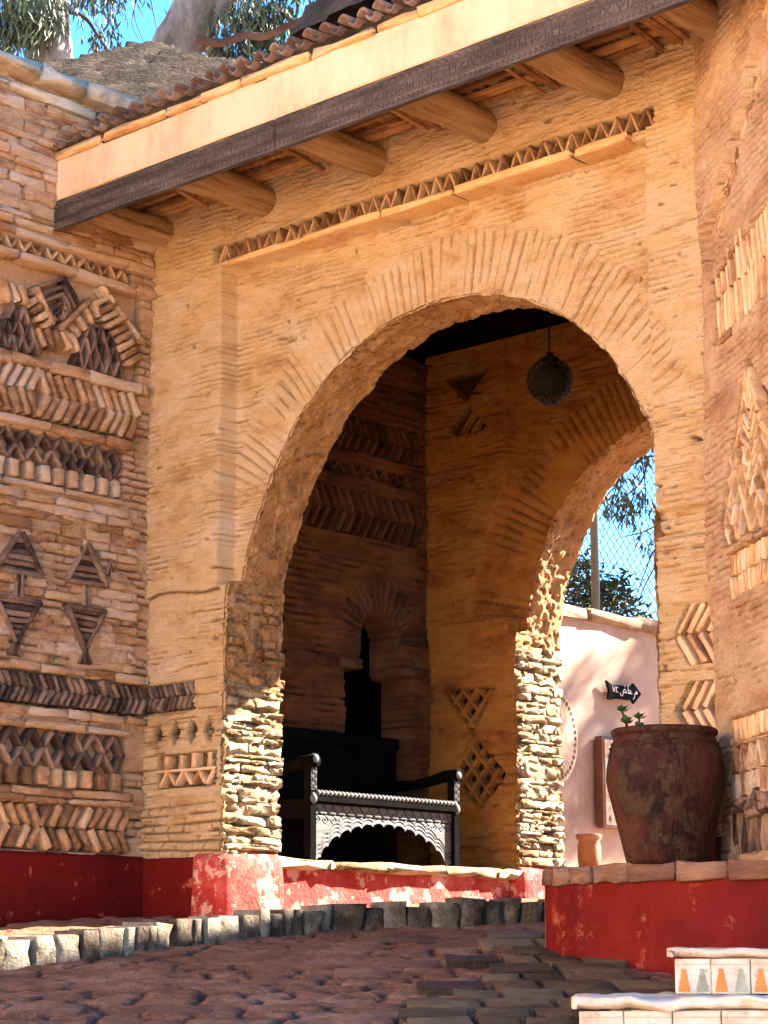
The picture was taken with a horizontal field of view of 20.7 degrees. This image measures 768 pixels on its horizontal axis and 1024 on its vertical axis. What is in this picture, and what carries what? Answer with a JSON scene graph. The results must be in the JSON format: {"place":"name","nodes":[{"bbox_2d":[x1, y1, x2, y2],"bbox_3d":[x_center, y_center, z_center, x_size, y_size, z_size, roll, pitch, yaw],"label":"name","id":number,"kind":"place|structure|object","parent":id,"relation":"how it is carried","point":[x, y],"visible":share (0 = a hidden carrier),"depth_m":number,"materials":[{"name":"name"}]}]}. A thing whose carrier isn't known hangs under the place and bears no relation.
{"place":"outdoors","nodes":[
{"label":"outdoors","id":0,"kind":"place"},
{"bbox_2d":[0,935,26,939],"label":"walkway","id":1,"kind":"structure","parent":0,"point":[3,938],"depth_m":11.07,"materials":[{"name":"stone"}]},
{"bbox_2d":[279,856,522,908],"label":"bench platform","id":2,"kind":"structure","parent":1,"relation":"on","point":[312,882],"depth_m":13.54,"materials":[{"name":"red paint"}]},
{"bbox_2d":[276,726,462,865],"bbox_3d":[-0.197,1.894,13.998,0.668,0.925,1.560,-11,-16,41],"label":"bench","id":3,"kind":"object","parent":2,"relation":"on","point":[339,800],"visible":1,"depth_m":14.15,"materials":[{"name":"black wood"}]},
{"bbox_2d":[0,0,157,63],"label":"eucalyptus tree","id":4,"kind":"object","parent":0,"point":[43,28],"visible":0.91,"depth_m":25.27,"materials":[{"name":"green plant"}]},
{"bbox_2d":[151,0,315,63],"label":"eucalyptus tree","id":5,"kind":"object","parent":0,"point":[192,26],"visible":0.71,"depth_m":23.43,"materials":[{"name":"green plant"}]},
{"bbox_2d":[0,0,657,620],"label":"sky","id":6,"kind":"structure","parent":0,"point":[147,28],"materials":[{"name":"blue"}]},
{"bbox_2d":[0,897,675,1023],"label":"street","id":7,"kind":"structure","parent":0,"point":[517,973],"depth_m":9.17,"materials":[{"name":"stone paving"}]},
{"bbox_2d":[542,858,767,974],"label":"plinth","id":8,"kind":"structure","parent":7,"relation":"on","point":[642,917],"depth_m":9.71,"materials":[{"name":"red paint"}]},
{"bbox_2d":[576,834,601,865],"bbox_3d":[1.489,2.478,15.269,0.190,0.275,0.190,-11,-16,41],"label":"clay pot","id":9,"kind":"object","parent":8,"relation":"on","point":[588,849],"visible":0.76,"depth_m":15.21,"materials":[{"name":"ceramic"}]},
{"bbox_2d":[606,724,725,863],"bbox_3d":[1.335,1.347,9.958,0.563,0.636,0.564,-11,-16,41],"label":"jar","id":10,"kind":"object","parent":8,"relation":"on","point":[665,783],"visible":0.96,"depth_m":9.75,"materials":[{"name":"brown ceramic"}]},
{"bbox_2d":[616,704,645,725],"bbox_3d":[1.177,1.022,10.008,0.151,0.217,0.090,-1,-12,4],"label":"succulent","id":11,"kind":"object","parent":10,"relation":"in","point":[625,719],"visible":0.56,"depth_m":10.00,"materials":[{"name":"green plant"}]},
{"bbox_2d":[571,992,767,1023],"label":"tiled step","id":12,"kind":"object","parent":7,"relation":"on","point":[656,1008],"visible":0.98,"depth_m":7.33,"materials":[{"name":"white tile"}]},
{"bbox_2d":[667,947,767,993],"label":"tiled step","id":13,"kind":"object","parent":12,"relation":"on","point":[716,971],"visible":1,"depth_m":8.10,"materials":[{"name":"white tile"}]},
{"bbox_2d":[692,0,767,860],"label":"tower","id":14,"kind":"structure","parent":7,"relation":"on","point":[730,97],"depth_m":10.09,"materials":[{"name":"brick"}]},
{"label":"ground","id":15,"kind":"structure","parent":0,"visible":0},
{"bbox_2d":[0,50,156,927],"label":"side wall","id":16,"kind":"structure","parent":15,"relation":"on","point":[76,317],"depth_m":12.93,"materials":[{"name":"brown brick"}]},
{"bbox_2d":[41,41,246,100],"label":"stone roof","id":17,"kind":"structure","parent":15,"relation":"on","point":[139,71],"depth_m":17.69,"materials":[{"name":"grey stone"}]},
{"bbox_2d":[0,897,544,970],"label":"kerb","id":18,"kind":"structure","parent":15,"relation":"on","point":[127,939],"depth_m":11.31,"materials":[{"name":"stone"}]},
{"bbox_2d":[278,357,433,865],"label":"passage wall","id":19,"kind":"structure","parent":15,"relation":"on","point":[355,648],"depth_m":15.14,"materials":[{"name":"brick"}]},
{"bbox_2d":[51,0,719,360],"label":"canopy","id":20,"kind":"object","parent":19,"relation":"on","point":[341,97],"visible":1,"depth_m":11.85,"materials":[{"name":"brown wood"}]},
{"bbox_2d":[290,0,392,42],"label":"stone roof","id":21,"kind":"structure","parent":20,"relation":"on","point":[316,14],"depth_m":14.59,"materials":[{"name":"ceramic"}]},
{"bbox_2d":[526,311,573,405],"bbox_3d":[1.055,-1.165,13.446,0.300,0.995,0.300,-11,-16,41],"label":"hanging lantern","id":22,"kind":"object","parent":20,"relation":"hanging from","point":[549,379],"visible":0.94,"depth_m":13.29,"materials":[{"name":"black metal"}]},
{"bbox_2d":[140,31,723,917],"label":"arch wall","id":23,"kind":"structure","parent":15,"relation":"on","point":[300,317],"depth_m":12.65,"materials":[{"name":"brick"}]},
{"bbox_2d":[425,322,653,898],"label":"arch wall","id":24,"kind":"structure","parent":15,"relation":"on","point":[520,480],"depth_m":15.07,"materials":[{"name":"brick"}]},
{"bbox_2d":[556,604,659,866],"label":"garden wall","id":25,"kind":"structure","parent":15,"relation":"on","point":[598,648],"depth_m":16.02,"materials":[{"name":"pink paint"}]},
{"bbox_2d":[558,694,577,781],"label":"round decorative wall plaque","id":26,"kind":"structure","parent":25,"relation":"attached to","point":[569,735],"depth_m":15.67,"materials":[{"name":"white ceramic"}]},
{"bbox_2d":[595,736,617,829],"bbox_3d":[1.741,2.058,15.968,0.077,0.690,0.360,-11,-16,41],"label":"mosaic panel","id":27,"kind":"object","parent":25,"relation":"attached to","point":[605,817],"visible":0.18,"depth_m":15.84,"materials":[{"name":"white stone"}]},
{"bbox_2d":[564,449,656,619],"bbox_3d":[2.231,0.052,17.225,0.071,1.920,3.922,-11,-16,41],"label":"chain link fence","id":28,"kind":"object","parent":25,"relation":"on","point":[594,568],"visible":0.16,"depth_m":16.77,"materials":[{"name":"grey metal"}]},
{"bbox_2d":[605,680,640,703],"bbox_3d":[1.835,1.393,16.252,0.061,0.160,0.450,-11,-16,41],"label":"arrow sign","id":29,"kind":"object","parent":25,"relation":"attached to","point":[632,693],"visible":1,"depth_m":16.22,"materials":[{"name":"black paint"}]},
{"bbox_2d":[564,547,655,618],"bbox_3d":[1.901,0.804,18.760,1.203,1.094,0.963,-1,-12,4],"label":"bush","id":30,"kind":"object","parent":15,"relation":"on","point":[604,587],"visible":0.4,"depth_m":18.68,"materials":[{"name":"green plant"}]},
{"bbox_2d":[601,448,655,601],"bbox_3d":[2.480,1.295,19.596,1.119,5.028,0.650,-3,-12,13],"label":"overhanging tree","id":31,"kind":"object","parent":15,"relation":"on","point":[625,508],"visible":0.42,"depth_m":19.93,"materials":[{"name":"green plant"}]}
]}

